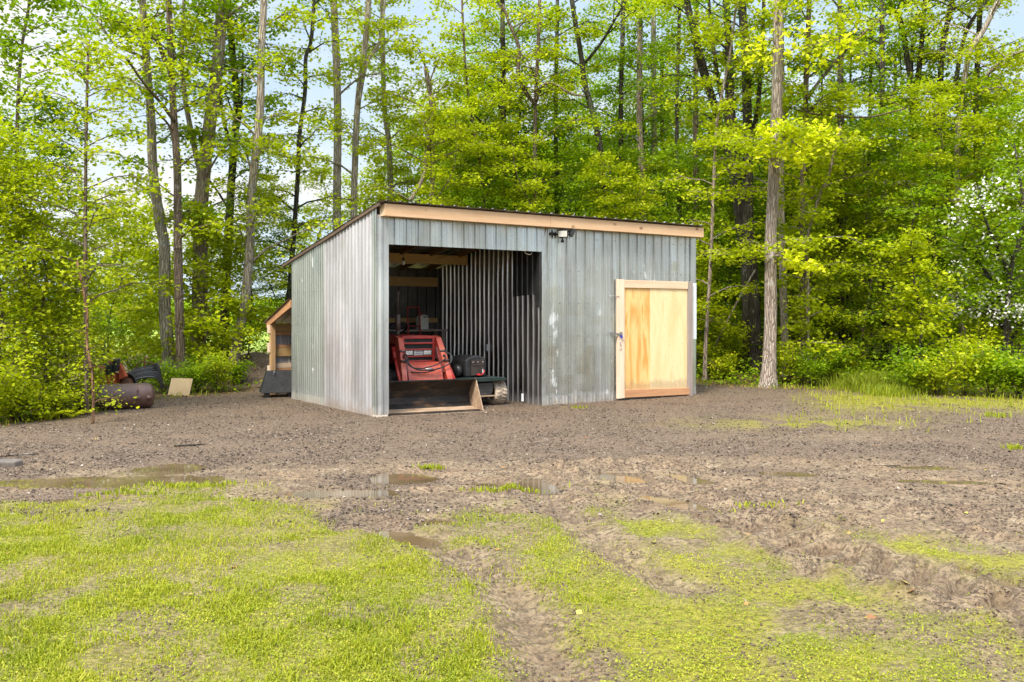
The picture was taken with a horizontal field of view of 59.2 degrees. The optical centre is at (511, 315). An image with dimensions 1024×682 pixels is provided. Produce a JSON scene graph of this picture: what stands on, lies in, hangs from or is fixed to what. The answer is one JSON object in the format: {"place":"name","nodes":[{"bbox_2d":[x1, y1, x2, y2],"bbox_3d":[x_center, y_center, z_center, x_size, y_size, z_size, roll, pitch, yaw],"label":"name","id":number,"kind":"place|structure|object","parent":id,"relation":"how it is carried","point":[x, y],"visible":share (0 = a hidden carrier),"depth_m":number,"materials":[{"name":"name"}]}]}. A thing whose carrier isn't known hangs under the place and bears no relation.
{"place":"outdoors","nodes":[
{"label":"outdoors","id":0,"kind":"place"},
{"bbox_2d":[0,318,1023,681],"bbox_3d":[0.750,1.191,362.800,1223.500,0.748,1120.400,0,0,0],"label":"ground","id":1,"kind":"structure","parent":0,"point":[864,556],"depth_m":6.17,"materials":[{"name":"brown soil"}]},
{"bbox_2d":[0,341,47,415],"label":"shrub","id":2,"kind":"object","parent":1,"relation":"on","point":[10,380],"visible":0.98,"depth_m":12.31,"materials":[{"name":"green plant"}]},
{"bbox_2d":[0,114,89,420],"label":"maple","id":3,"kind":"object","parent":1,"relation":"on","point":[6,301],"visible":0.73,"depth_m":13.13,"materials":[{"name":"green plant"}]},
{"bbox_2d":[0,149,128,420],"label":"maple","id":4,"kind":"object","parent":1,"relation":"on","point":[26,173],"visible":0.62,"depth_m":13.37,"materials":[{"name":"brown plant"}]},
{"bbox_2d":[0,0,132,373],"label":"young maple","id":5,"kind":"object","parent":1,"relation":"on","point":[12,47],"visible":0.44,"depth_m":15.52,"materials":[{"name":"green plant"}]},
{"bbox_2d":[18,210,128,410],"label":"maple","id":6,"kind":"object","parent":1,"relation":"on","point":[79,247],"visible":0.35,"depth_m":14.28,"materials":[{"name":"green plant"}]},
{"bbox_2d":[0,89,151,377],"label":"young maple","id":7,"kind":"object","parent":1,"relation":"on","point":[47,110],"visible":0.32,"depth_m":16.43,"materials":[{"name":"green plant"}]},
{"bbox_2d":[0,34,179,414],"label":"young maple","id":8,"kind":"object","parent":1,"relation":"on","point":[89,75],"visible":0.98,"depth_m":13.26,"materials":[{"name":"green plant"}]},
{"bbox_2d":[45,241,139,423],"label":"sapling","id":9,"kind":"object","parent":1,"relation":"on","point":[86,306],"visible":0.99,"depth_m":12.47,"materials":[{"name":"green plant"}]},
{"bbox_2d":[0,475,225,489],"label":"puddle","id":10,"kind":"object","parent":1,"relation":"on","point":[82,482],"visible":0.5,"depth_m":8.04,"materials":[{"name":"liquid"}]},
{"bbox_2d":[74,383,154,409],"bbox_3d":[-6.287,1.295,14.283,1.182,0.415,0.441,0,0,-33],"label":"steel tank","id":11,"kind":"object","parent":1,"relation":"on","point":[144,393],"visible":0.66,"depth_m":14.23,"materials":[{"name":"brown metal"}]},
{"bbox_2d":[56,185,173,367],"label":"young maple","id":12,"kind":"object","parent":1,"relation":"on","point":[124,255],"visible":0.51,"depth_m":18.49,"materials":[{"name":"green plant"}]},
{"bbox_2d":[52,199,209,371],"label":"young maple","id":13,"kind":"object","parent":1,"relation":"on","point":[149,256],"visible":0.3,"depth_m":20.39,"materials":[{"name":"green plant"}]},
{"bbox_2d":[48,0,234,387],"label":"maple tree","id":14,"kind":"object","parent":1,"relation":"on","point":[164,303],"visible":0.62,"depth_m":18.31,"materials":[{"name":"green plant"}]},
{"bbox_2d":[44,0,254,377],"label":"maple tree","id":15,"kind":"object","parent":1,"relation":"on","point":[169,63],"visible":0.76,"depth_m":17.73,"materials":[{"name":"green plant"}]},
{"bbox_2d":[108,463,205,479],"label":"puddle","id":16,"kind":"object","parent":1,"relation":"on","point":[160,472],"visible":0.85,"depth_m":8.60,"materials":[{"name":"liquid"}]},
{"bbox_2d":[161,352,227,392],"bbox_3d":[-5.888,1.093,17.242,1.285,0.815,1.325,0,0,10],"label":"shrub","id":17,"kind":"object","parent":1,"relation":"on","point":[199,376],"visible":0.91,"depth_m":17.16,"materials":[{"name":"green plant"}]},
{"bbox_2d":[122,194,273,379],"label":"young maple","id":18,"kind":"object","parent":1,"relation":"on","point":[191,311],"visible":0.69,"depth_m":18.62,"materials":[{"name":"green plant"}]},
{"bbox_2d":[128,211,279,365],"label":"young maple","id":19,"kind":"object","parent":1,"relation":"on","point":[214,294],"visible":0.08,"depth_m":21.44,"materials":[{"name":"green plant"}]},
{"bbox_2d":[129,0,292,379],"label":"maple tree","id":20,"kind":"object","parent":1,"relation":"on","point":[202,175],"visible":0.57,"depth_m":19.10,"materials":[{"name":"green plant"}]},
{"bbox_2d":[147,1,307,362],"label":"maple tree","id":21,"kind":"object","parent":1,"relation":"on","point":[240,101],"visible":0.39,"depth_m":20.25,"materials":[{"name":"green plant"}]},
{"bbox_2d":[204,169,291,358],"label":"young maple","id":22,"kind":"object","parent":1,"relation":"on","point":[263,177],"visible":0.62,"depth_m":19.41,"materials":[{"name":"green plant"}]},
{"bbox_2d":[160,0,346,373],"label":"maple tree","id":23,"kind":"object","parent":1,"relation":"on","point":[265,143],"visible":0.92,"depth_m":18.89,"materials":[{"name":"green plant"}]},
{"bbox_2d":[231,204,307,352],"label":"young maple","id":24,"kind":"object","parent":1,"relation":"on","point":[284,252],"visible":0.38,"depth_m":20.89,"materials":[{"name":"green plant"}]},
{"bbox_2d":[259,370,290,397],"bbox_3d":[-4.293,1.269,16.592,0.664,0.502,0.513,0,0,-20],"label":"leaning dark panel","id":25,"kind":"object","parent":1,"relation":"on","point":[276,381],"visible":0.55,"depth_m":16.42,"materials":[{"name":"metal"}]},
{"bbox_2d":[263,299,291,393],"bbox_3d":[-3.425,0.607,17.286,2.300,1.845,1.385,0,0,-34],"label":"lean to","id":26,"kind":"object","parent":1,"relation":"on","point":[279,347],"visible":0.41,"depth_m":17.10,"materials":[{"name":"brown wood"}]},
{"bbox_2d":[217,0,371,323],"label":"young maple","id":27,"kind":"object","parent":1,"relation":"on","point":[299,135],"visible":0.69,"depth_m":20.67,"materials":[{"name":"green plant"}]},
{"bbox_2d":[270,152,365,294],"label":"young maple","id":28,"kind":"object","parent":1,"relation":"on","point":[318,209],"visible":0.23,"depth_m":24.18,"materials":[{"name":"green plant"}]},
{"bbox_2d":[283,489,398,497],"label":"puddle","id":29,"kind":"object","parent":1,"relation":"on","point":[350,493],"visible":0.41,"depth_m":7.53,"materials":[{"name":"liquid"}]},
{"bbox_2d":[288,0,413,229],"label":"maple tree","id":30,"kind":"object","parent":1,"relation":"on","point":[338,92],"visible":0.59,"depth_m":21.95,"materials":[{"name":"green plant"}]},
{"bbox_2d":[270,0,447,218],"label":"maple tree","id":31,"kind":"object","parent":1,"relation":"on","point":[364,61],"visible":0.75,"depth_m":21.98,"materials":[{"name":"green plant"}]},
{"bbox_2d":[338,0,446,216],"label":"maple tree","id":32,"kind":"object","parent":1,"relation":"on","point":[389,164],"visible":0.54,"depth_m":23.38,"materials":[{"name":"green plant"}]},
{"bbox_2d":[360,93,465,209],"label":"forest tree","id":33,"kind":"object","parent":1,"relation":"on","point":[413,153],"visible":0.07,"depth_m":26.68,"materials":[{"name":"green plant"}]},
{"bbox_2d":[342,33,521,201],"bbox_3d":[-1.987,-2.622,22.396,4.477,8.361,3.346,0,0,0],"label":"maple tree","id":34,"kind":"object","parent":1,"relation":"on","point":[414,140],"visible":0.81,"depth_m":22.16,"materials":[{"name":"green plant"}]},
{"bbox_2d":[388,291,484,415],"bbox_3d":[-1.808,0.548,14.974,1.700,1.912,2.968,0,0,-27],"label":"tractor","id":35,"kind":"object","parent":1,"relation":"on","point":[422,380],"visible":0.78,"depth_m":14.29,"materials":[{"name":"metal"}]},
{"bbox_2d":[401,100,500,206],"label":"young maple","id":36,"kind":"object","parent":1,"relation":"on","point":[463,112],"visible":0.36,"depth_m":21.30,"materials":[{"name":"green plant"}]},
{"bbox_2d":[437,354,507,404],"bbox_3d":[-1.024,1.039,15.529,1.001,0.924,2.020,0,0,-34],"label":"riding mower","id":37,"kind":"object","parent":1,"relation":"on","point":[492,389],"visible":0.38,"depth_m":14.78,"materials":[{"name":"green paint"}]},
{"bbox_2d":[410,0,538,208],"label":"young maple","id":38,"kind":"object","parent":1,"relation":"on","point":[463,26],"visible":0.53,"depth_m":22.64,"materials":[{"name":"green plant"}]},
{"bbox_2d":[446,130,536,210],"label":"young maple","id":39,"kind":"object","parent":1,"relation":"on","point":[497,182],"visible":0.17,"depth_m":22.61,"materials":[{"name":"green plant"}]},
{"bbox_2d":[429,10,554,212],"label":"forest tree","id":40,"kind":"object","parent":1,"relation":"on","point":[482,15],"visible":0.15,"depth_m":26.20,"materials":[{"name":"green plant"}]},
{"bbox_2d":[281,199,705,416],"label":"metal shed","id":41,"kind":"structure","parent":1,"relation":"on","point":[595,309],"depth_m":15.45,"materials":[{"name":"metal"}]},
{"bbox_2d":[609,279,689,398],"bbox_3d":[2.490,0.418,16.160,1.901,2.095,0.098,0,0,-34],"label":"door","id":42,"kind":"structure","parent":41,"relation":"in","point":[651,333],"depth_m":16.17,"materials":[{"name":"brown wood"}]},
{"bbox_2d":[421,0,578,209],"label":"maple tree","id":43,"kind":"object","parent":1,"relation":"on","point":[502,114],"visible":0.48,"depth_m":23.62,"materials":[{"name":"green plant"}]},
{"bbox_2d":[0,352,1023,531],"bbox_3d":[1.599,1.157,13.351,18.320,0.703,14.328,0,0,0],"label":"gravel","id":44,"kind":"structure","parent":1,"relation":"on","point":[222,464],"depth_m":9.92,"materials":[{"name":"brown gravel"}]},
{"bbox_2d":[0,454,1023,681],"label":"mud clods","id":45,"kind":"object","parent":1,"relation":"on","point":[742,652],"visible":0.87,"depth_m":4.74,"materials":[{"name":"brown soil"}]},
{"bbox_2d":[0,335,1023,423],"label":"undergrowth","id":46,"kind":"object","parent":1,"relation":"on","point":[872,363],"visible":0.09,"depth_m":19.63,"materials":[{"name":"green plant"}]},
{"bbox_2d":[2,378,1023,431],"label":"fringe grass","id":47,"kind":"structure","parent":1,"relation":"on","point":[900,398],"depth_m":15.43,"materials":[{"name":"green plant"}]},
{"bbox_2d":[4,133,1022,343],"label":"distant woods","id":48,"kind":"object","parent":1,"relation":"on","point":[278,302],"visible":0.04,"depth_m":86.67,"materials":[{"name":"green plant"}]},
{"bbox_2d":[470,119,570,214],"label":"young maple","id":49,"kind":"object","parent":1,"relation":"on","point":[531,182],"visible":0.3,"depth_m":22.22,"materials":[{"name":"green plant"}]},
{"bbox_2d":[465,0,597,213],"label":"forest tree","id":50,"kind":"object","parent":1,"relation":"on","point":[526,35],"visible":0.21,"depth_m":25.32,"materials":[{"name":"green plant"}]},
{"bbox_2d":[486,87,577,210],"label":"young maple","id":51,"kind":"object","parent":1,"relation":"on","point":[530,128],"visible":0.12,"depth_m":25.22,"materials":[{"name":"green plant"}]},
{"bbox_2d":[466,0,602,212],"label":"maple tree","id":52,"kind":"object","parent":1,"relation":"on","point":[544,53],"visible":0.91,"depth_m":23.24,"materials":[{"name":"green plant"}]},
{"bbox_2d":[515,0,625,213],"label":"maple tree","id":53,"kind":"object","parent":1,"relation":"on","point":[555,69],"visible":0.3,"depth_m":25.43,"materials":[{"name":"green plant"}]},
{"bbox_2d":[513,101,630,219],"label":"young maple","id":54,"kind":"object","parent":1,"relation":"on","point":[575,153],"visible":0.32,"depth_m":23.68,"materials":[{"name":"green plant"}]},
{"bbox_2d":[540,18,646,216],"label":"forest tree","id":55,"kind":"object","parent":1,"relation":"on","point":[606,50],"visible":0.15,"depth_m":28.93,"materials":[{"name":"green plant"}]},
{"bbox_2d":[524,0,677,219],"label":"maple tree","id":56,"kind":"object","parent":1,"relation":"on","point":[586,32],"visible":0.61,"depth_m":24.82,"materials":[{"name":"green plant"}]},
{"bbox_2d":[573,149,655,218],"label":"young maple","id":57,"kind":"object","parent":1,"relation":"on","point":[589,175],"visible":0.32,"depth_m":22.78,"materials":[{"name":"green plant"}]},
{"bbox_2d":[570,0,672,217],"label":"maple tree","id":58,"kind":"object","parent":1,"relation":"on","point":[619,53],"visible":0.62,"depth_m":26.41,"materials":[{"name":"green plant"}]},
{"bbox_2d":[573,137,676,221],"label":"forest tree","id":59,"kind":"object","parent":1,"relation":"on","point":[631,164],"visible":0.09,"depth_m":25.20,"materials":[{"name":"green plant"}]},
{"bbox_2d":[592,172,664,221],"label":"young maple","id":60,"kind":"object","parent":1,"relation":"on","point":[637,180],"visible":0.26,"depth_m":22.76,"materials":[{"name":"green plant"}]},
{"bbox_2d":[546,0,718,257],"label":"forest tree","id":61,"kind":"object","parent":1,"relation":"on","point":[632,119],"visible":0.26,"depth_m":26.97,"materials":[{"name":"green plant"}]},
{"bbox_2d":[586,7,685,220],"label":"maple tree","id":62,"kind":"object","parent":1,"relation":"on","point":[638,49],"visible":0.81,"depth_m":25.99,"materials":[{"name":"green plant"}]},
{"bbox_2d":[606,1,703,219],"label":"maple tree","id":63,"kind":"object","parent":1,"relation":"on","point":[653,30],"visible":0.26,"depth_m":26.93,"materials":[{"name":"green plant"}]},
{"bbox_2d":[632,0,721,222],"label":"maple tree","id":64,"kind":"object","parent":1,"relation":"on","point":[676,87],"visible":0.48,"depth_m":24.01,"materials":[{"name":"green plant"}]},
{"bbox_2d":[629,135,740,347],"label":"young maple","id":65,"kind":"object","parent":1,"relation":"on","point":[674,159],"visible":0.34,"depth_m":22.87,"materials":[{"name":"green plant"}]},
{"bbox_2d":[617,0,771,339],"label":"maple tree","id":66,"kind":"object","parent":1,"relation":"on","point":[702,66],"visible":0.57,"depth_m":22.14,"materials":[{"name":"green plant"}]},
{"bbox_2d":[639,0,753,360],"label":"maple tree","id":67,"kind":"object","parent":1,"relation":"on","point":[695,125],"visible":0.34,"depth_m":24.95,"materials":[{"name":"green plant"}]},
{"bbox_2d":[643,110,762,356],"bbox_3d":[5.295,-2.284,25.563,3.716,7.474,3.793,0,0,-32],"label":"forest tree","id":68,"kind":"object","parent":1,"relation":"on","point":[703,152],"visible":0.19,"depth_m":25.55,"materials":[{"name":"green plant"}]},
{"bbox_2d":[646,0,787,381],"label":"young maple","id":69,"kind":"object","parent":1,"relation":"on","point":[712,252],"visible":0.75,"depth_m":19.89,"materials":[{"name":"green plant"}]},
{"bbox_2d":[661,111,777,361],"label":"young maple","id":70,"kind":"object","parent":1,"relation":"on","point":[732,267],"visible":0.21,"depth_m":23.56,"materials":[{"name":"green plant"}]},
{"bbox_2d":[696,234,759,367],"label":"young maple","id":71,"kind":"object","parent":1,"relation":"on","point":[732,330],"visible":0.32,"depth_m":20.85,"materials":[{"name":"green plant"}]},
{"bbox_2d":[658,0,803,371],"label":"maple tree","id":72,"kind":"object","parent":1,"relation":"on","point":[738,209],"visible":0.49,"depth_m":21.75,"materials":[{"name":"green plant"}]},
{"bbox_2d":[656,0,811,373],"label":"maple tree","id":73,"kind":"object","parent":1,"relation":"on","point":[754,316],"visible":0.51,"depth_m":20.96,"materials":[{"name":"green plant"}]},
{"bbox_2d":[696,82,844,338],"bbox_3d":[6.607,-2.523,24.430,4.376,7.959,3.902,0,0,-25],"label":"young maple","id":74,"kind":"object","parent":1,"relation":"on","point":[760,186],"visible":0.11,"depth_m":24.32,"materials":[{"name":"green plant"}]},
{"bbox_2d":[703,0,854,376],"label":"maple tree","id":75,"kind":"object","parent":1,"relation":"on","point":[783,290],"visible":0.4,"depth_m":20.55,"materials":[{"name":"green plant"}]},
{"bbox_2d":[734,138,854,365],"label":"young maple","id":76,"kind":"object","parent":1,"relation":"on","point":[762,297],"visible":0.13,"depth_m":23.28,"materials":[{"name":"green plant"}]},
{"bbox_2d":[693,0,898,387],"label":"maple tree","id":77,"kind":"object","parent":1,"relation":"on","point":[770,250],"visible":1,"depth_m":18.40,"materials":[{"name":"green plant"}]},
{"bbox_2d":[779,345,855,385],"bbox_3d":[6.333,1.062,18.756,1.370,0.870,1.413,0,0,-21],"label":"shrub","id":78,"kind":"object","parent":1,"relation":"on","point":[815,367],"visible":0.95,"depth_m":18.59,"materials":[{"name":"green plant"}]},
{"bbox_2d":[761,122,887,374],"bbox_3d":[6.585,-1.293,19.258,2.510,5.604,2.567,0,0,0],"label":"young maple","id":79,"kind":"object","parent":1,"relation":"on","point":[811,214],"visible":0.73,"depth_m":19.08,"materials":[{"name":"green plant"}]},
{"bbox_2d":[726,0,937,377],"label":"maple tree","id":80,"kind":"object","parent":1,"relation":"on","point":[810,111],"visible":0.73,"depth_m":19.86,"materials":[{"name":"green plant"}]},
{"bbox_2d":[758,113,911,350],"bbox_3d":[7.861,-1.768,22.521,4.052,6.447,3.844,0,0,9],"label":"young maple","id":81,"kind":"object","parent":1,"relation":"on","point":[845,255],"visible":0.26,"depth_m":21.92,"materials":[{"name":"green plant"}]},
{"bbox_2d":[788,0,908,368],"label":"maple tree","id":82,"kind":"object","parent":1,"relation":"on","point":[840,80],"visible":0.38,"depth_m":23.00,"materials":[{"name":"green plant"}]},
{"bbox_2d":[790,0,925,340],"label":"slim tree","id":83,"kind":"object","parent":1,"relation":"on","point":[867,90],"visible":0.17,"depth_m":23.72,"materials":[{"name":"green plant"}]},
{"bbox_2d":[788,117,946,370],"bbox_3d":[8.171,-1.600,21.163,3.641,6.108,3.839,0,0,1],"label":"young maple","id":84,"kind":"object","parent":1,"relation":"on","point":[840,211],"visible":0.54,"depth_m":20.96,"materials":[{"name":"green plant"}]},
{"bbox_2d":[801,366,951,394],"bbox_3d":[7.415,1.264,18.253,3.100,0.469,3.430,0,0,0],"label":"grass tuft","id":85,"kind":"object","parent":1,"relation":"on","point":[853,380],"visible":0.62,"depth_m":18.00,"materials":[{"name":"green plant"}]},
{"bbox_2d":[806,0,948,364],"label":"slim tree","id":86,"kind":"object","parent":1,"relation":"on","point":[870,65],"visible":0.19,"depth_m":24.38,"materials":[{"name":"green plant"}]},
{"bbox_2d":[819,0,946,366],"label":"maple tree","id":87,"kind":"object","parent":1,"relation":"on","point":[881,64],"visible":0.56,"depth_m":23.55,"materials":[{"name":"green plant"}]},
{"bbox_2d":[792,0,988,346],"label":"forest tree","id":88,"kind":"object","parent":1,"relation":"on","point":[888,31],"visible":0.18,"depth_m":24.63,"materials":[{"name":"green plant"}]},
{"bbox_2d":[830,98,977,372],"bbox_3d":[8.954,-1.757,20.533,3.495,6.414,3.517,0,0,-6],"label":"young maple","id":89,"kind":"object","parent":1,"relation":"on","point":[911,167],"visible":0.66,"depth_m":20.47,"materials":[{"name":"green plant"}]},
{"bbox_2d":[871,341,961,392],"bbox_3d":[7.798,1.008,17.193,1.627,1.033,1.678,0,0,-6],"label":"shrub","id":90,"kind":"object","parent":1,"relation":"on","point":[912,362],"visible":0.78,"depth_m":17.09,"materials":[{"name":"green plant"}]},
{"bbox_2d":[845,0,992,353],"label":"maple tree","id":91,"kind":"object","parent":1,"relation":"on","point":[908,59],"visible":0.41,"depth_m":24.35,"materials":[{"name":"green plant"}]},
{"bbox_2d":[871,222,978,381],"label":"sapling","id":92,"kind":"object","parent":1,"relation":"on","point":[917,295],"visible":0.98,"depth_m":18.13,"materials":[{"name":"green plant"}]},
{"bbox_2d":[851,73,1011,353],"bbox_3d":[10.147,-2.066,21.420,3.505,7.049,3.577,0,0,-14],"label":"young maple","id":93,"kind":"object","parent":1,"relation":"on","point":[938,85],"visible":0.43,"depth_m":21.07,"materials":[{"name":"green plant"}]},
{"bbox_2d":[901,353,976,395],"bbox_3d":[7.862,1.124,16.723,1.267,0.822,1.126,0,0,20],"label":"shrub","id":94,"kind":"object","parent":1,"relation":"on","point":[936,374],"visible":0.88,"depth_m":16.68,"materials":[{"name":"green plant"}]},
{"bbox_2d":[866,0,1023,369],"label":"maple tree","id":95,"kind":"object","parent":1,"relation":"on","point":[968,54],"visible":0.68,"depth_m":22.40,"materials":[{"name":"green plant"}]},
{"bbox_2d":[886,0,1023,346],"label":"maple tree","id":96,"kind":"object","parent":1,"relation":"on","point":[962,46],"visible":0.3,"depth_m":23.91,"materials":[{"name":"green plant"}]},
{"bbox_2d":[892,69,1023,344],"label":"young maple","id":97,"kind":"object","parent":1,"relation":"on","point":[963,148],"visible":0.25,"depth_m":22.36,"materials":[{"name":"green plant"}]},
{"bbox_2d":[922,328,1006,395],"bbox_3d":[8.385,0.880,16.598,1.495,1.284,1.416,0,0,27],"label":"shrub","id":98,"kind":"object","parent":1,"relation":"on","point":[968,361],"visible":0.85,"depth_m":16.48,"materials":[{"name":"green plant"}]},
{"bbox_2d":[914,131,1023,378],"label":"apple tree","id":99,"kind":"object","parent":1,"relation":"on","point":[1006,305],"visible":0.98,"depth_m":18.46,"materials":[{"name":"green plant"}]},
{"bbox_2d":[920,44,1023,357],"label":"young maple","id":100,"kind":"object","parent":1,"relation":"on","point":[1012,64],"visible":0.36,"depth_m":22.09,"materials":[{"name":"green plant"}]},
{"bbox_2d":[925,314,1023,374],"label":"shrub","id":101,"kind":"object","parent":1,"relation":"on","point":[989,333],"visible":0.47,"depth_m":18.64,"materials":[{"name":"green plant"}]},
{"bbox_2d":[939,339,1023,396],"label":"shrub","id":102,"kind":"object","parent":1,"relation":"on","point":[997,373],"visible":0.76,"depth_m":16.28,"materials":[{"name":"green plant"}]},
{"bbox_2d":[964,89,1023,347],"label":"young maple","id":103,"kind":"object","parent":1,"relation":"on","point":[1015,107],"visible":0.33,"depth_m":20.78,"materials":[{"name":"green plant"}]},
{"bbox_2d":[0,473,1023,681],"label":"lawn grass","id":104,"kind":"structure","parent":0,"point":[320,576],"depth_m":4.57,"materials":[{"name":"green plant"}]},
{"bbox_2d":[0,0,1023,313],"label":"sky","id":105,"kind":"structure","parent":0,"point":[1015,22],"materials":[{"name":"white"}]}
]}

